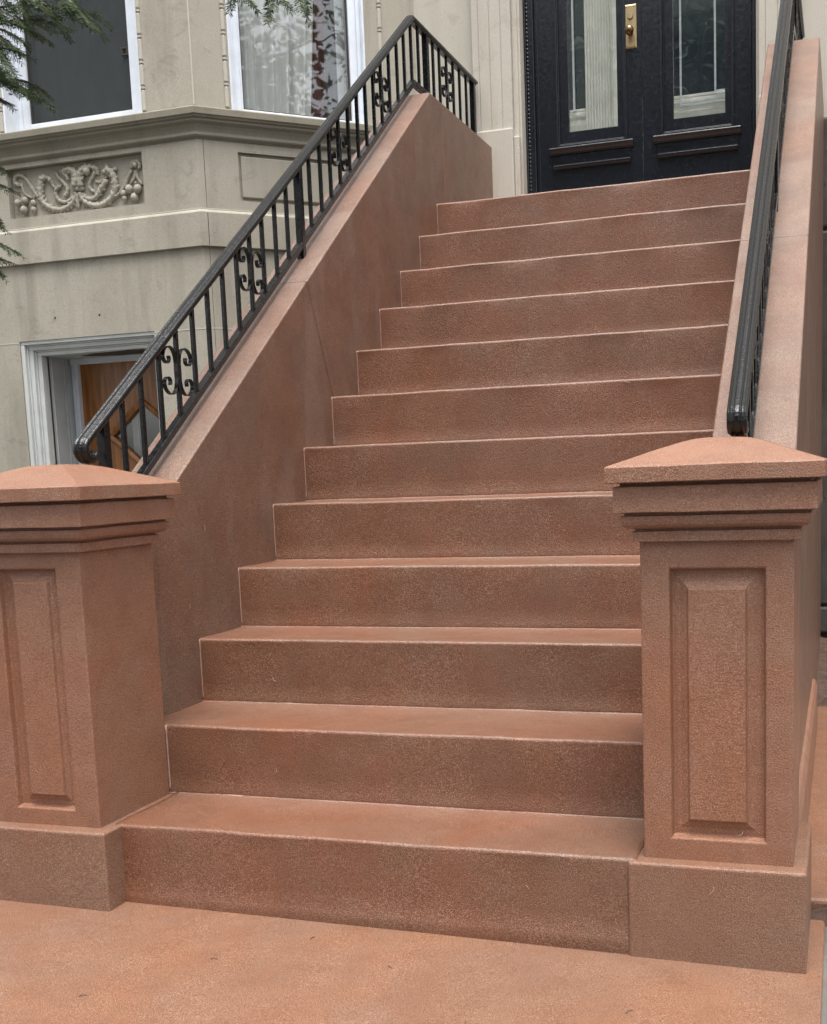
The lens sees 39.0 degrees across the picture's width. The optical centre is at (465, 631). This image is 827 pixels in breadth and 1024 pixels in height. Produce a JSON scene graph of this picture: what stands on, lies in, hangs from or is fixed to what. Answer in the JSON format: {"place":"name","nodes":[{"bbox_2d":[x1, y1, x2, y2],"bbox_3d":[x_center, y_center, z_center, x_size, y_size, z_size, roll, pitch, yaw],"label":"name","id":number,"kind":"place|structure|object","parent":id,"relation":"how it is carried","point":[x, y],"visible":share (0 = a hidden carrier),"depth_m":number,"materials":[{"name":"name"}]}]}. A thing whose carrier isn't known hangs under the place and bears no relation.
{"place":"outdoors","nodes":[
{"label":"outdoors","id":0,"kind":"place"},
{"bbox_2d":[0,0,314,284],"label":"yew tree","id":1,"kind":"object","parent":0,"point":[14,83],"visible":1,"depth_m":4.05,"materials":[{"name":"green plant"}]},
{"bbox_2d":[0,900,824,1023],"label":"pavement","id":2,"kind":"structure","parent":0,"point":[131,963],"depth_m":2.60,"materials":[{"name":"brown concrete"}]},
{"bbox_2d":[0,0,826,637],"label":"brownstone house","id":3,"kind":"structure","parent":0,"point":[148,162],"depth_m":6.54,"materials":[{"name":"grey stone"}]},
{"bbox_2d":[0,0,142,132],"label":"window","id":4,"kind":"structure","parent":3,"relation":"in","point":[87,79],"depth_m":6.55,"materials":[{"name":"grey glass"}]},
{"bbox_2d":[80,360,158,471],"bbox_3d":[-1.964,-0.673,7.067,0.671,1.886,0.057,1,8,18],"label":"garden door","id":5,"kind":"structure","parent":3,"relation":"in","point":[98,381],"depth_m":7.00,"materials":[{"name":"brown wood"}]},
{"bbox_2d":[238,0,312,115],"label":"sheer curtain","id":6,"kind":"object","parent":3,"relation":"hanging from","point":[277,68],"visible":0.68,"depth_m":6.53,"materials":[{"name":"white fabric"}]},
{"bbox_2d":[225,0,367,123],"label":"window","id":7,"kind":"structure","parent":3,"relation":"in","point":[353,9],"depth_m":6.59,"materials":[{"name":"grey glass"}]},
{"bbox_2d":[311,0,324,116],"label":"red drape","id":8,"kind":"object","parent":3,"relation":"hanging from","point":[318,96],"visible":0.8,"depth_m":6.69,"materials":[{"name":"red fabric"}]},
{"bbox_2d":[334,0,346,119],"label":"side drape","id":9,"kind":"object","parent":3,"relation":"hanging from","point":[340,48],"visible":0.56,"depth_m":6.70,"materials":[{"name":"grey fabric"}]},
{"bbox_2d":[537,0,643,191],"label":"door leaf","id":10,"kind":"structure","parent":3,"relation":"in","point":[608,155],"depth_m":6.62,"materials":[{"name":"black paint"}]},
{"bbox_2d":[641,0,751,180],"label":"door leaf","id":11,"kind":"structure","parent":3,"relation":"in","point":[719,142],"depth_m":6.45,"materials":[{"name":"black paint"}]},
{"bbox_2d":[808,706,826,907],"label":"areaway paving","id":12,"kind":"structure","parent":0,"point":[817,819],"depth_m":3.65,"materials":[{"name":"brown stone"}]},
{"bbox_2d":[811,636,826,926],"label":"soil","id":13,"kind":"structure","parent":0,"point":[818,913],"depth_m":5.65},
{"bbox_2d":[821,927,826,1023],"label":"sidewalk","id":14,"kind":"structure","parent":0,"point":[824,1009],"depth_m":2.53,"materials":[{"name":"grey concrete"}]},
{"label":"ground","id":15,"kind":"structure","parent":0,"visible":0},
{"bbox_2d":[0,464,180,911],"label":"stone pier","id":16,"kind":"structure","parent":15,"relation":"on","point":[83,764],"depth_m":3.07,"materials":[{"name":"brown stone"}]},
{"bbox_2d":[132,93,492,715],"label":"stair wall","id":17,"kind":"structure","parent":15,"relation":"on","point":[287,372],"depth_m":4.25,"materials":[{"name":"brown stone"}]},
{"bbox_2d":[73,15,477,474],"bbox_3d":[-0.504,-1.672,4.931,0.048,2.373,3.896,1,8,18],"label":"iron railing","id":18,"kind":"object","parent":17,"relation":"on","point":[98,426],"visible":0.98,"depth_m":4.23,"materials":[{"name":"black metal"}]},
{"bbox_2d":[116,169,749,954],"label":"staircase","id":19,"kind":"structure","parent":15,"relation":"on","point":[422,679],"depth_m":3.63,"materials":[{"name":"brown stone"}]},
{"bbox_2d":[604,437,826,973],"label":"stone pier","id":20,"kind":"structure","parent":15,"relation":"on","point":[718,525],"depth_m":2.58,"materials":[{"name":"brown stone"}]},
{"bbox_2d":[712,37,823,821],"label":"stair wall","id":21,"kind":"structure","parent":15,"relation":"on","point":[789,410],"depth_m":3.92,"materials":[{"name":"brown"}]},
{"bbox_2d":[726,0,804,437],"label":"iron railing","id":22,"kind":"object","parent":21,"relation":"on","point":[743,397],"visible":0.9,"depth_m":3.38,"materials":[{"name":"black metal"}]}
]}

